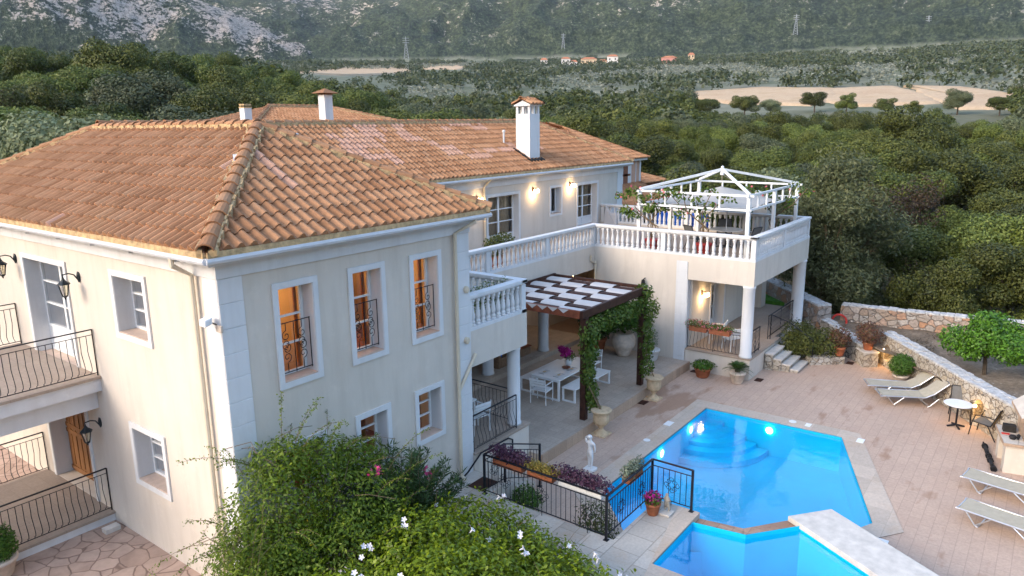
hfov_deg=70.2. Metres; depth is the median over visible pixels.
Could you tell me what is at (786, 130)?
oak tree
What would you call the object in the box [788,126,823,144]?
oak tree
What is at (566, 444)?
patio kerb
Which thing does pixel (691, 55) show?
house
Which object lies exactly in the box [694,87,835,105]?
dry field
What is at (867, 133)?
oak tree
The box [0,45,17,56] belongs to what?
tree
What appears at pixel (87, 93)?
olive tree
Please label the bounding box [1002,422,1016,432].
grill tray
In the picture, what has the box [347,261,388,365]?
window
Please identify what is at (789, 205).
bougainvillea
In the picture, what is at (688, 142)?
oak tree
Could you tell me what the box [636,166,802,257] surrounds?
gazebo
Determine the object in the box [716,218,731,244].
sling chair
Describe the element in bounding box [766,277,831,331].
stone wall
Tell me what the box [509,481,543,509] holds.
round bush
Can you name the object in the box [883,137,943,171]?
oak tree
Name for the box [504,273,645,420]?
pergola
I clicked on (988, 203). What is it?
oak tree
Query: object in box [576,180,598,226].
french door
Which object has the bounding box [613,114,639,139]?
oak tree
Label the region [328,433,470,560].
oleander
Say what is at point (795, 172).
oak tree
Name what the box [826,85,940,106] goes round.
dry field
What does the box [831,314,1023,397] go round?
garden soil
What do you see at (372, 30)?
ground
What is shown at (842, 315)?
red hose
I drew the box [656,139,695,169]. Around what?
oak tree
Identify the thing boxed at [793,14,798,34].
pylon
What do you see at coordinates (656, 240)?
red pot
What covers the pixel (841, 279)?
tree
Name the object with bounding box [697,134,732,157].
tree
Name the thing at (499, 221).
french door
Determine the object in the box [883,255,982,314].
tree
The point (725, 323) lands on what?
dining chair
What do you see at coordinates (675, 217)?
blue cover
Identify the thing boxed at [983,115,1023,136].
olive tree
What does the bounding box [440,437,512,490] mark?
wall handrail
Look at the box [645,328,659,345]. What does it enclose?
thin shrub
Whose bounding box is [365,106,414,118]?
oak tree
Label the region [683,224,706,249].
sling chair
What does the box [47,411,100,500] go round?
entrance door
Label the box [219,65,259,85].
oak tree
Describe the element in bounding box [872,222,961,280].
oak tree
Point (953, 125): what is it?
olive tree
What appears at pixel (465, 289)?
junction box
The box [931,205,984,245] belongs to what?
oak tree
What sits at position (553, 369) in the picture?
dining table
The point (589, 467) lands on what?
woman statue
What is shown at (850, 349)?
stone wall
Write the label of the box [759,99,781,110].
tree
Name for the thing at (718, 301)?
french door
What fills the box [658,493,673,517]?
child statuette
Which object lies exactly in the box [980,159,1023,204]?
oak tree
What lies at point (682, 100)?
green woodland
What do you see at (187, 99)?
tree
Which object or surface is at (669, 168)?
oak tree
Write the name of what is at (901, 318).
stone wall
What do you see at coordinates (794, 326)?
stair handrail
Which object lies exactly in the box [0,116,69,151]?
olive tree
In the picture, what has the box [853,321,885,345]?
rusty pot plant
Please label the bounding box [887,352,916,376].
clipped ball
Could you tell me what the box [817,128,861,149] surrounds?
oak tree
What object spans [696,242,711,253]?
red pot
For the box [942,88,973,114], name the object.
tree
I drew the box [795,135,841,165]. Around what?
oak tree
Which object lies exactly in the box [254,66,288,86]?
tree
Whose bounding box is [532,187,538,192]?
lit wall lamp
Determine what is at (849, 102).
tree
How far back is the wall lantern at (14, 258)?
16.44 m
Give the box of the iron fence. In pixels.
[483,443,693,541]
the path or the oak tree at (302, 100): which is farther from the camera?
the oak tree at (302, 100)
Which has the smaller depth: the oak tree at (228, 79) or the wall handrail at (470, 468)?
the wall handrail at (470, 468)
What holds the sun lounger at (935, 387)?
on the pool deck
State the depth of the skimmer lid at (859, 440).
20.60 m
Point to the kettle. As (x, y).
(1013, 436)
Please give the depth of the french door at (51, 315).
16.55 m
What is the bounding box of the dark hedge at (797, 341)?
[778,317,846,358]
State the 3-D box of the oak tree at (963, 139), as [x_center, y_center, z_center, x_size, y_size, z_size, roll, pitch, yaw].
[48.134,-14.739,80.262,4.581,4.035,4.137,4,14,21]
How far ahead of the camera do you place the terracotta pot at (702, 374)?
25.72 m
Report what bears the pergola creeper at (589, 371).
attached to the pergola
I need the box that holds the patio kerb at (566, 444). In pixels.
[541,361,689,463]
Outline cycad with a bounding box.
[723,360,752,375]
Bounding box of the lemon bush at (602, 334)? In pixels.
[577,314,610,340]
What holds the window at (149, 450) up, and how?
in the villa
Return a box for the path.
[319,471,677,575]
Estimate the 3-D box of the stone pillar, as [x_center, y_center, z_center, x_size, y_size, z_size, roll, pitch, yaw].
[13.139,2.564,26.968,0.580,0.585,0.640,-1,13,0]
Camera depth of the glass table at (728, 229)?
27.64 m
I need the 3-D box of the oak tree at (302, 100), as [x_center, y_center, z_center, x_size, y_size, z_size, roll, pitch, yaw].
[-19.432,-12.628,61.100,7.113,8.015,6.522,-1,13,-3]
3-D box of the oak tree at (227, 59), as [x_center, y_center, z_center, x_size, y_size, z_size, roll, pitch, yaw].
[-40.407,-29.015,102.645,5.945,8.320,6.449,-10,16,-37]
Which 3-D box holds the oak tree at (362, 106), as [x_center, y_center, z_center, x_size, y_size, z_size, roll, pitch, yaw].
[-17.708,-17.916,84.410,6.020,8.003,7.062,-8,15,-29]
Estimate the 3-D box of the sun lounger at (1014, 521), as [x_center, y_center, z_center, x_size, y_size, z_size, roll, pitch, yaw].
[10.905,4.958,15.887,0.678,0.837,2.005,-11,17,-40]
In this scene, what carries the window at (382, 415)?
in the villa
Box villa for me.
[0,96,811,575]
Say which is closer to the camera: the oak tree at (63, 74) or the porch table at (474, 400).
the porch table at (474, 400)
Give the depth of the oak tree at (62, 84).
62.57 m
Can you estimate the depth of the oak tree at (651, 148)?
59.46 m
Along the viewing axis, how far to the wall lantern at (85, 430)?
15.19 m
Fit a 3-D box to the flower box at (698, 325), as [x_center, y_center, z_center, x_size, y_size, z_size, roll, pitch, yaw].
[6.691,1.321,26.196,1.110,0.483,0.371,9,16,36]
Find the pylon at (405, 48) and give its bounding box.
[402,36,408,59]
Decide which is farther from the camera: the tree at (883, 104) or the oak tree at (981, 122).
the tree at (883, 104)
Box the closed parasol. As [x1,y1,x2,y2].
[981,441,996,471]
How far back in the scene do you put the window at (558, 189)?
32.17 m
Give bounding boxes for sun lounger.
[863,371,934,394]
[875,379,949,406]
[955,498,1023,538]
[960,467,1023,502]
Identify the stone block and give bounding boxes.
[102,522,120,534]
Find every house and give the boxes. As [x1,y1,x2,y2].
[205,88,399,181]
[542,122,667,222]
[561,57,569,64]
[580,57,596,64]
[607,55,618,62]
[661,56,676,62]
[688,53,694,59]
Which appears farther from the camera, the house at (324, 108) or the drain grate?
the house at (324, 108)
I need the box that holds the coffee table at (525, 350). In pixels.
[520,344,531,357]
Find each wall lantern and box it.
[0,253,16,277]
[56,271,79,299]
[79,417,101,444]
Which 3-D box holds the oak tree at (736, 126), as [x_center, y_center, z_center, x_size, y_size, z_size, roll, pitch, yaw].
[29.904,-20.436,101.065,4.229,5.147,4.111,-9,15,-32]
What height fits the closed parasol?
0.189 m
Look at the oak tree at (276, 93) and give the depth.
62.90 m
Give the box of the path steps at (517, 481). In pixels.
[486,471,534,499]
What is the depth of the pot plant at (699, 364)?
25.72 m
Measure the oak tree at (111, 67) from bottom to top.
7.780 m
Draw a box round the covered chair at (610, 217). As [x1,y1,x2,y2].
[603,203,621,224]
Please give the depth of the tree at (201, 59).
87.33 m
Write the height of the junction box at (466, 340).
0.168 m
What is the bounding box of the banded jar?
[611,330,635,356]
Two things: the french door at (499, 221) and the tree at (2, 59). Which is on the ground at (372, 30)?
the tree at (2, 59)
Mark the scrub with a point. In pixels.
(511, 78)
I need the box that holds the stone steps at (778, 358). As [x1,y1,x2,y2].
[764,344,808,372]
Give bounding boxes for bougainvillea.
[615,185,682,238]
[659,186,737,242]
[738,180,815,227]
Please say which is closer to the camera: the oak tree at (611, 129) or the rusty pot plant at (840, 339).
the rusty pot plant at (840, 339)
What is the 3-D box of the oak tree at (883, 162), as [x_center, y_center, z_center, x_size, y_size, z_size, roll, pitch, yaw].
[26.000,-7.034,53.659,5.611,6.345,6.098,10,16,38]
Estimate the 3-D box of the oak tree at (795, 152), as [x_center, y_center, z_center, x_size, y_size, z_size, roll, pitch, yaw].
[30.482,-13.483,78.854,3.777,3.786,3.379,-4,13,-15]
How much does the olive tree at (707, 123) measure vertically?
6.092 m
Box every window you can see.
[108,269,153,348]
[128,421,172,501]
[271,275,323,390]
[285,429,331,508]
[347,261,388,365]
[355,402,393,474]
[408,249,443,344]
[414,380,445,446]
[549,184,562,216]
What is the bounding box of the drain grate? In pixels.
[638,400,648,404]
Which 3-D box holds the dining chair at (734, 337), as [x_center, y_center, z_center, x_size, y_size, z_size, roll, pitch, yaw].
[8.005,1.808,26.359,0.585,0.862,0.565,-6,14,-22]
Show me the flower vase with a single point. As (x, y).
(566, 354)
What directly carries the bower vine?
on the courtyard
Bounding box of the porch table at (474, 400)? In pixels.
[472,398,476,425]
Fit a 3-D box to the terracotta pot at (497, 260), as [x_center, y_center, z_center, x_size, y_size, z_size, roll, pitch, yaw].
[-0.512,-0.894,24.540,0.530,0.400,0.530,9,16,36]
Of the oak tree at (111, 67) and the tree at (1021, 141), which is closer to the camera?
the tree at (1021, 141)
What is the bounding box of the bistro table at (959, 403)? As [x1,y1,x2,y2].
[944,399,973,429]
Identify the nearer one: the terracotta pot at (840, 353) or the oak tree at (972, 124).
the terracotta pot at (840, 353)
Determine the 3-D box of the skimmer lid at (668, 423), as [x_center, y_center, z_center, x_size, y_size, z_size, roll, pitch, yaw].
[4.720,4.077,21.931,0.211,0.010,0.340,9,16,36]
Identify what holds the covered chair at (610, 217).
on the villa
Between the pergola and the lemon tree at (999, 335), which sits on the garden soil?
the lemon tree at (999, 335)
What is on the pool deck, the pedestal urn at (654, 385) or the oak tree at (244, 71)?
the pedestal urn at (654, 385)
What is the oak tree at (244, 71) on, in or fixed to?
on the ground at (372, 30)
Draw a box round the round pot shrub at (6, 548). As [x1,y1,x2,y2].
[0,521,18,562]
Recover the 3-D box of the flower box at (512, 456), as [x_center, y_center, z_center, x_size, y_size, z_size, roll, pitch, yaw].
[-0.074,3.738,16.151,1.264,0.540,0.424,9,16,36]
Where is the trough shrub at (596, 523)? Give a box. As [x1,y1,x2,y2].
[573,499,619,539]
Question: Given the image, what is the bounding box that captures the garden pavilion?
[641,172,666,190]
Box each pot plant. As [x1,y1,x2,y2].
[690,359,717,371]
[827,325,852,347]
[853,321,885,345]
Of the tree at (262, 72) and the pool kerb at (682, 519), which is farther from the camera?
the tree at (262, 72)
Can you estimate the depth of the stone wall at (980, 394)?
22.42 m
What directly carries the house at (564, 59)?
on the ground at (372, 30)
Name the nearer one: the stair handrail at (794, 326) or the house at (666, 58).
the stair handrail at (794, 326)
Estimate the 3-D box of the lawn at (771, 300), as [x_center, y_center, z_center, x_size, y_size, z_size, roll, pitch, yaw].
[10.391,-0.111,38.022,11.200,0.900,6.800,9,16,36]
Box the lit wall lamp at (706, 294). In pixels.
[701,290,709,297]
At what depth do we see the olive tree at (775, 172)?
45.07 m
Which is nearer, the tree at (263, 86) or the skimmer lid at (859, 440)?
the skimmer lid at (859, 440)
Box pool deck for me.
[512,318,1023,575]
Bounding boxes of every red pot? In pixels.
[644,237,657,248]
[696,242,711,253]
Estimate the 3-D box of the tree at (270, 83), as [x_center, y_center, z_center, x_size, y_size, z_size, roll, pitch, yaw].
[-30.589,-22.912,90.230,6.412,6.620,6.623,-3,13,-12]
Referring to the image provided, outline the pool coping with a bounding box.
[574,399,903,538]
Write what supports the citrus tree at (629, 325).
in the banded jar
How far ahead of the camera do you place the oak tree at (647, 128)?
87.54 m
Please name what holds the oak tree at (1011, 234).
on the ground at (372, 30)
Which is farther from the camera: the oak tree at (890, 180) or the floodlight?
the oak tree at (890, 180)
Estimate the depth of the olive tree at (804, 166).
56.39 m
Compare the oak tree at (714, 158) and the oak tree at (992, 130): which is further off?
the oak tree at (992, 130)
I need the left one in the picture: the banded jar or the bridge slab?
the banded jar
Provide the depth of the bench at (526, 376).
24.05 m
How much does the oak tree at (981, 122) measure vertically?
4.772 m
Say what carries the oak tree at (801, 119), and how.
on the ground at (372, 30)
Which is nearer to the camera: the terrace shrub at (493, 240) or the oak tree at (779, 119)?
the terrace shrub at (493, 240)
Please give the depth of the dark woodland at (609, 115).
165.60 m
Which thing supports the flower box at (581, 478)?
attached to the iron fence
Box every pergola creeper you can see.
[577,302,630,412]
[623,283,660,378]
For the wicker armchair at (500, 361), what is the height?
0.850 m
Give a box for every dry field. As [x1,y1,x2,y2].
[300,67,408,75]
[422,65,464,69]
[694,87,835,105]
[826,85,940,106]
[903,85,1012,109]
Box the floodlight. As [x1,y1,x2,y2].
[199,316,222,332]
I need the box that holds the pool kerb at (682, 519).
[644,506,699,575]
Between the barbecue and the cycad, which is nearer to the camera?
the barbecue
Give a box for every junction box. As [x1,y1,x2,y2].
[463,286,468,292]
[464,337,469,343]
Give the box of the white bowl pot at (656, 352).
[644,347,659,360]
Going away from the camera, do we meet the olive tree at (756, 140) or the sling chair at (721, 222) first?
the sling chair at (721, 222)
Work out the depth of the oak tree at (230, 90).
60.25 m
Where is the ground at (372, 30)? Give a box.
[0,0,1023,537]
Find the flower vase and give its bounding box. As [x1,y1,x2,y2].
[557,345,575,365]
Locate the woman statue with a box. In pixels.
[583,434,596,472]
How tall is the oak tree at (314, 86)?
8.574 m
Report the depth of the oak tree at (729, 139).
82.73 m
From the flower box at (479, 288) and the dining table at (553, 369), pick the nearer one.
the flower box at (479, 288)
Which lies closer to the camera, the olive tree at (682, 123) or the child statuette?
the child statuette
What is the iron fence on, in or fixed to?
on the pool deck
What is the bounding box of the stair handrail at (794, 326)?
[769,315,813,356]
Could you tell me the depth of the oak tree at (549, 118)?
82.45 m
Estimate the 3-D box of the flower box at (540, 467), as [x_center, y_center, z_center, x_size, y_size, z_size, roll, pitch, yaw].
[0.623,3.914,15.672,1.082,0.392,0.353,8,15,32]
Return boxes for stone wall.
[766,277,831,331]
[806,355,844,364]
[819,318,863,360]
[840,302,1023,337]
[878,331,1017,439]
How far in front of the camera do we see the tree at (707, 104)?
177.51 m
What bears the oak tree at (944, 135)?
on the ground at (372, 30)
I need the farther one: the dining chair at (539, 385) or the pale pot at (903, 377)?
the pale pot at (903, 377)
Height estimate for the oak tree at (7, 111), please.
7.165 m
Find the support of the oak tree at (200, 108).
on the ground at (372, 30)
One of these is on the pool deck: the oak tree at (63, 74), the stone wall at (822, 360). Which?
the stone wall at (822, 360)
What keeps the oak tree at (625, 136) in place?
on the ground at (372, 30)
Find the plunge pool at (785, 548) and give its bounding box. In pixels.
[654,519,868,575]
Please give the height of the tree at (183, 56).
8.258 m
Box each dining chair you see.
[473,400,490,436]
[529,377,552,405]
[595,349,602,368]
[709,320,727,342]
[721,329,740,351]
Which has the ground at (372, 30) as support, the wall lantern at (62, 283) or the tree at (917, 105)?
the tree at (917, 105)
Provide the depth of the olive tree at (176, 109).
49.02 m
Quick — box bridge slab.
[788,509,938,575]
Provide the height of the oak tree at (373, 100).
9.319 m
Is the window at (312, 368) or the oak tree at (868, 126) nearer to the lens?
the window at (312, 368)
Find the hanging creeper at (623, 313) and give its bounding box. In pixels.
[589,296,648,331]
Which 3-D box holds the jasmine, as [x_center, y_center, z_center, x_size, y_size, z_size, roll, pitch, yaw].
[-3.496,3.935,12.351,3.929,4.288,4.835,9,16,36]
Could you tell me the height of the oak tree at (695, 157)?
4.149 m
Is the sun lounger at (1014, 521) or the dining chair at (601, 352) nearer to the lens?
the sun lounger at (1014, 521)
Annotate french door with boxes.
[19,251,80,367]
[486,191,520,244]
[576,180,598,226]
[708,282,725,334]
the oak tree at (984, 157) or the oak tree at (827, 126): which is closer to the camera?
the oak tree at (984, 157)
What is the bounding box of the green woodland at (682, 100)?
[153,50,1023,127]
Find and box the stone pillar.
[855,347,879,366]
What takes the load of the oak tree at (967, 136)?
on the ground at (372, 30)
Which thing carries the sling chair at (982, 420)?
on the pool deck
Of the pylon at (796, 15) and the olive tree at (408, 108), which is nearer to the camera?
the olive tree at (408, 108)
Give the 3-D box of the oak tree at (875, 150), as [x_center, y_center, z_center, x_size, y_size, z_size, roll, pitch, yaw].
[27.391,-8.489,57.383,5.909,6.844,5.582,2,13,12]
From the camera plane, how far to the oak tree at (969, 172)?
48.08 m
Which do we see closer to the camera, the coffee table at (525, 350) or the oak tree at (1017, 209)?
the coffee table at (525, 350)
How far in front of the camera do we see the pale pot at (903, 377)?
24.78 m
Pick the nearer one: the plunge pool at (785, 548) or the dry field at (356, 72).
the plunge pool at (785, 548)
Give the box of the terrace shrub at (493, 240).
[482,231,515,256]
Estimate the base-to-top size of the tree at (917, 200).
6.871 m
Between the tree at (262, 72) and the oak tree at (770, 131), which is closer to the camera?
the oak tree at (770, 131)
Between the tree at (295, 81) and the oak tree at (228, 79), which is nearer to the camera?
the oak tree at (228, 79)
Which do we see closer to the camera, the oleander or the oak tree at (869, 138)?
the oleander
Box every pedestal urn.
[590,405,611,438]
[644,374,663,401]
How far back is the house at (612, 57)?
736.89 m
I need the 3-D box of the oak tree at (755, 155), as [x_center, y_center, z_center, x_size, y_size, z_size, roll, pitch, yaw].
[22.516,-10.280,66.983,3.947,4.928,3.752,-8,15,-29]
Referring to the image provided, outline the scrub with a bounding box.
[20,38,1023,111]
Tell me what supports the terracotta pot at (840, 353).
on the stone wall at (822, 360)
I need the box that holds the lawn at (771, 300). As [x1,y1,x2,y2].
[742,294,784,305]
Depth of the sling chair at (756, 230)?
26.62 m
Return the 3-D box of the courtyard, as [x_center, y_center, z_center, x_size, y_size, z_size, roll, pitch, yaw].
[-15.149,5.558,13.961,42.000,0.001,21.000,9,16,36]
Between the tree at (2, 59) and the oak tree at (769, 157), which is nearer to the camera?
the oak tree at (769, 157)
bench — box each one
[520,359,559,392]
[562,368,610,403]
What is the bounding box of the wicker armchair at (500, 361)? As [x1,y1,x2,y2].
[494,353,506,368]
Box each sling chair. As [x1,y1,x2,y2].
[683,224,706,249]
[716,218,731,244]
[736,227,762,251]
[948,384,972,424]
[968,410,1002,442]
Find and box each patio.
[472,325,579,390]
[472,343,687,461]
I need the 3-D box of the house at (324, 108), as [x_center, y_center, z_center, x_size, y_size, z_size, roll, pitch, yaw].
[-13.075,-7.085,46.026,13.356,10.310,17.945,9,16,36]
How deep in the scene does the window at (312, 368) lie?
13.31 m
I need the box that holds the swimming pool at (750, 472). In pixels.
[606,409,871,575]
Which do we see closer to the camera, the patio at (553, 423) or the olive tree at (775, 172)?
the patio at (553, 423)
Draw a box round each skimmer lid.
[663,421,673,425]
[856,438,864,442]
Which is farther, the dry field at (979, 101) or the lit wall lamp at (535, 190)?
the dry field at (979, 101)
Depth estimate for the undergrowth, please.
31.95 m
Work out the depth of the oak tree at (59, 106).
52.15 m
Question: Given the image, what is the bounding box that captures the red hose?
[831,314,847,323]
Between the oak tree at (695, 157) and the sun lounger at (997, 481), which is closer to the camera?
the sun lounger at (997, 481)
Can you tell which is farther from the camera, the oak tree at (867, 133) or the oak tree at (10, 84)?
the oak tree at (867, 133)
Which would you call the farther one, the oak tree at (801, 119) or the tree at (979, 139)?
the oak tree at (801, 119)
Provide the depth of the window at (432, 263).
15.92 m
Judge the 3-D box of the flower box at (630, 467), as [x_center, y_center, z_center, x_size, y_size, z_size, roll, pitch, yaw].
[2.603,3.898,15.699,0.384,0.446,1.010,9,16,36]
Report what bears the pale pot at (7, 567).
on the courtyard
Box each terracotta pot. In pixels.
[491,255,502,267]
[593,336,606,351]
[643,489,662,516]
[694,366,710,378]
[834,346,845,356]
[862,341,873,350]
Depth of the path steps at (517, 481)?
17.82 m
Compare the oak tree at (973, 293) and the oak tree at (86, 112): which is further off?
the oak tree at (86, 112)
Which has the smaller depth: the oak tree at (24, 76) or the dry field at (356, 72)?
the oak tree at (24, 76)
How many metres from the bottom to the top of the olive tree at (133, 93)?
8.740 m
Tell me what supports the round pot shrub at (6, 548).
in the pale pot at (7, 567)
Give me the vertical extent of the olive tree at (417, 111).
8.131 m
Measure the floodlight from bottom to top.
0.264 m
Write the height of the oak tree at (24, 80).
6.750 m
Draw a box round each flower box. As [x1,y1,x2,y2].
[470,275,509,321]
[488,442,532,473]
[520,458,560,483]
[550,461,614,499]
[619,454,645,483]
[684,318,712,332]
[705,323,736,336]
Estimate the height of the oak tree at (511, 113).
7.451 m
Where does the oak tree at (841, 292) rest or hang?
on the ground at (372, 30)
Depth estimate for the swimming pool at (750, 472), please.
20.82 m
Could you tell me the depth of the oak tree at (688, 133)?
84.44 m
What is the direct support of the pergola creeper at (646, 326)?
in the pedestal urn at (654, 385)
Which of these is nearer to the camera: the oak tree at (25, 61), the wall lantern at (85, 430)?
the wall lantern at (85, 430)
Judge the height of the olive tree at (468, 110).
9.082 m
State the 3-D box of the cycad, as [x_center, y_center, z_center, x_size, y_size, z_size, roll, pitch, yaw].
[7.801,2.763,25.201,0.988,0.473,0.992,-3,13,-12]
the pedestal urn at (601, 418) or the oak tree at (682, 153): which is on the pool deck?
the pedestal urn at (601, 418)
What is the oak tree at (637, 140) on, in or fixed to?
on the ground at (372, 30)
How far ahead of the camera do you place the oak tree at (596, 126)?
60.08 m
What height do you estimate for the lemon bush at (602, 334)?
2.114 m
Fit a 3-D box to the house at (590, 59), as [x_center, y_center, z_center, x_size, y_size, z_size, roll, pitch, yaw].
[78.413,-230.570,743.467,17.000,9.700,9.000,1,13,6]
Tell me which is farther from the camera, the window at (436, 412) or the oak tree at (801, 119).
the oak tree at (801, 119)
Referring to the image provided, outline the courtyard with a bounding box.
[0,446,202,575]
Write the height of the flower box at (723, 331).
0.422 m
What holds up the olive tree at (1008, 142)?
on the ground at (372, 30)
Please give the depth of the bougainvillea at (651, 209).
27.26 m
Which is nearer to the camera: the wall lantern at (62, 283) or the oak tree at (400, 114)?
the wall lantern at (62, 283)
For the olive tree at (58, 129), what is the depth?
33.60 m
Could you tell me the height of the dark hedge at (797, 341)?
1.435 m
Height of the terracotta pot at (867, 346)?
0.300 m
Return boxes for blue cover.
[657,211,708,227]
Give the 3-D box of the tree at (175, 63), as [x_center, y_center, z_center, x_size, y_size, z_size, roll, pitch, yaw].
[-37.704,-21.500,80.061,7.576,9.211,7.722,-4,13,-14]
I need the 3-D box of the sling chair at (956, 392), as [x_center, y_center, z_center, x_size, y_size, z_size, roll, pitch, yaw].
[13.527,3.510,21.954,0.588,0.951,0.760,6,14,28]
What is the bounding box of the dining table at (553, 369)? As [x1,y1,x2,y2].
[531,356,596,401]
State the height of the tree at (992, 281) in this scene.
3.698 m
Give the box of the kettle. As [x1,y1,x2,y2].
[1009,434,1020,439]
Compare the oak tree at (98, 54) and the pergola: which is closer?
the pergola
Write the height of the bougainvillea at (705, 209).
2.162 m
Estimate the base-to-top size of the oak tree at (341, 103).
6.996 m
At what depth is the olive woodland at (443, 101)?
185.43 m
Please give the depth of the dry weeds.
26.73 m
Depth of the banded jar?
27.07 m
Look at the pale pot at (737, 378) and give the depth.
25.11 m
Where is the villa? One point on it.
(334, 266)
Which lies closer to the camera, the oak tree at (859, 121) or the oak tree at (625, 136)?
the oak tree at (625, 136)
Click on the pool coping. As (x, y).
(883, 516)
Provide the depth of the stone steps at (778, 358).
26.56 m
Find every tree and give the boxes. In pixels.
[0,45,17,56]
[0,46,52,78]
[0,47,74,83]
[0,79,25,89]
[0,79,89,120]
[0,90,17,109]
[0,105,58,129]
[0,109,71,159]
[0,111,128,157]
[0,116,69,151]
[7,75,47,84]
[12,70,55,83]
[22,74,98,102]
[53,64,126,93]
[63,106,149,127]
[65,36,150,75]
[75,101,142,125]
[82,88,146,103]
[84,68,202,119]
[91,62,160,83]
[122,51,155,68]
[133,50,203,86]
[145,104,256,120]
[149,55,193,74]
[149,81,197,98]
[167,85,276,116]
[173,53,219,84]
[174,88,224,119]
[191,64,267,91]
[193,63,253,89]
[207,51,242,67]
[209,86,250,106]
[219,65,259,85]
[221,81,271,94]
[244,89,316,105]
[252,88,294,104]
[253,76,279,91]
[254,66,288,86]
[263,69,308,92]
[271,80,335,104]
[332,93,348,108]
[342,87,390,110]
[345,98,373,112]
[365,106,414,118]
[392,105,415,113]
[402,104,429,114]
[403,107,467,119]
[426,102,488,118]
[501,108,519,118]
[541,116,557,123]
[554,108,605,137]
[568,118,638,145]
[599,132,635,147]
[602,308,637,334]
[611,133,676,190]
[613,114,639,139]
[632,135,644,145]
[634,118,680,139]
[651,117,697,139]
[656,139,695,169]
[657,161,704,189]
[657,164,767,230]
[659,137,694,147]
[678,124,712,151]
[686,119,728,139]
[690,150,707,168]
[696,98,720,111]
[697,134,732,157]
[697,147,735,170]
[708,125,740,156]
[717,122,739,132]
[728,95,760,114]
[728,145,795,172]
[729,112,756,125]
[734,133,790,156]
[736,122,784,152]
[737,166,822,229]
[738,151,779,166]
[740,120,767,133]
[750,109,791,127]
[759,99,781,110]
[768,162,816,173]
[772,164,823,189]
[774,189,893,312]
[776,143,969,310]
[779,122,824,137]
[782,129,819,151]
[783,146,801,162]
[784,160,822,172]
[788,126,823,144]
[789,114,824,130]
[792,253,883,303]
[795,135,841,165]
[799,91,827,112]
[810,122,835,131]
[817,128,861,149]
[820,136,904,165]
[829,109,874,132]
[829,149,905,178]
[834,92,858,111]
[839,128,850,137]
[849,135,880,149]
[853,128,885,143]
[856,113,885,129]
[856,172,947,280]
[857,168,959,232]
[872,97,897,111]
[872,104,968,151]
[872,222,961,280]
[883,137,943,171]
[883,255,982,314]
[891,145,1010,214]
[903,100,923,112]
[914,285,988,314]
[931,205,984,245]
[937,309,1023,374]
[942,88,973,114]
[943,211,1023,282]
[947,125,974,141]
[947,152,991,212]
[950,123,963,129]
[955,136,966,145]
[956,121,980,133]
[956,239,1023,314]
[962,140,1023,175]
[964,124,1004,147]
[966,187,1023,216]
[972,256,1023,312]
[973,119,990,125]
[974,136,1001,144]
[974,141,1022,153]
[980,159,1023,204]
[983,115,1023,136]
[983,201,1023,232]
[985,96,1011,115]
[991,128,1023,151]
[1015,129,1023,153]
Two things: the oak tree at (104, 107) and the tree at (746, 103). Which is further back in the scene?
the tree at (746, 103)
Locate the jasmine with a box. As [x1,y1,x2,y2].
[149,391,442,575]
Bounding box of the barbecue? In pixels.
[995,395,1023,475]
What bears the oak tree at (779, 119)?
on the ground at (372, 30)
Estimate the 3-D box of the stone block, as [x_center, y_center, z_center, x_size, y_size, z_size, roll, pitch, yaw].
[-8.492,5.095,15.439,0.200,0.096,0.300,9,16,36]
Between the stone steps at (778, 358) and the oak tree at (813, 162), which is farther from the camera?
the oak tree at (813, 162)
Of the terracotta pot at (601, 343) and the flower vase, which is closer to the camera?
the flower vase
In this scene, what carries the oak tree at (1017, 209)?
on the ground at (372, 30)
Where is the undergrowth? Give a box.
[808,286,1023,351]
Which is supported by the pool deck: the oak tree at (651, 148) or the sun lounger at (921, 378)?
the sun lounger at (921, 378)
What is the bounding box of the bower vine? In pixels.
[312,486,635,575]
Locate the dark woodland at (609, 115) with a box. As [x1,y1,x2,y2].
[57,62,1023,125]
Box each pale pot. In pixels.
[0,550,18,575]
[729,370,745,383]
[892,373,908,380]
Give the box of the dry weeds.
[905,333,1021,365]
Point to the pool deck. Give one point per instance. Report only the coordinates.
(923, 457)
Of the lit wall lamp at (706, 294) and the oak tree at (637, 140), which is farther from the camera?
the oak tree at (637, 140)
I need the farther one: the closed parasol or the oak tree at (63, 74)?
the oak tree at (63, 74)
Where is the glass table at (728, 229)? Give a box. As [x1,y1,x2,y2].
[709,227,742,247]
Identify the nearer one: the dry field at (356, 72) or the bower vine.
the bower vine
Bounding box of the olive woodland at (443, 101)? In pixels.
[315,79,1023,129]
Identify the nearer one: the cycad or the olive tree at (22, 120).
the cycad
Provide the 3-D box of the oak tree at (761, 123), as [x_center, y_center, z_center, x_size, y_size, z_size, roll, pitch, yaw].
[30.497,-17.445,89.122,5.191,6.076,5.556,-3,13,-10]
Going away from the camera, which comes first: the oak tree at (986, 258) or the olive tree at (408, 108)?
the oak tree at (986, 258)
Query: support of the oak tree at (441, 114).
on the ground at (372, 30)
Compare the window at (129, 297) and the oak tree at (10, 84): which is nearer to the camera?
the window at (129, 297)
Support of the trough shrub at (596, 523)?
on the pool deck
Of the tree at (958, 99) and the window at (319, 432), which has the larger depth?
the tree at (958, 99)
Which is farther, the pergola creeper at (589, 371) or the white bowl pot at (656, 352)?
the white bowl pot at (656, 352)

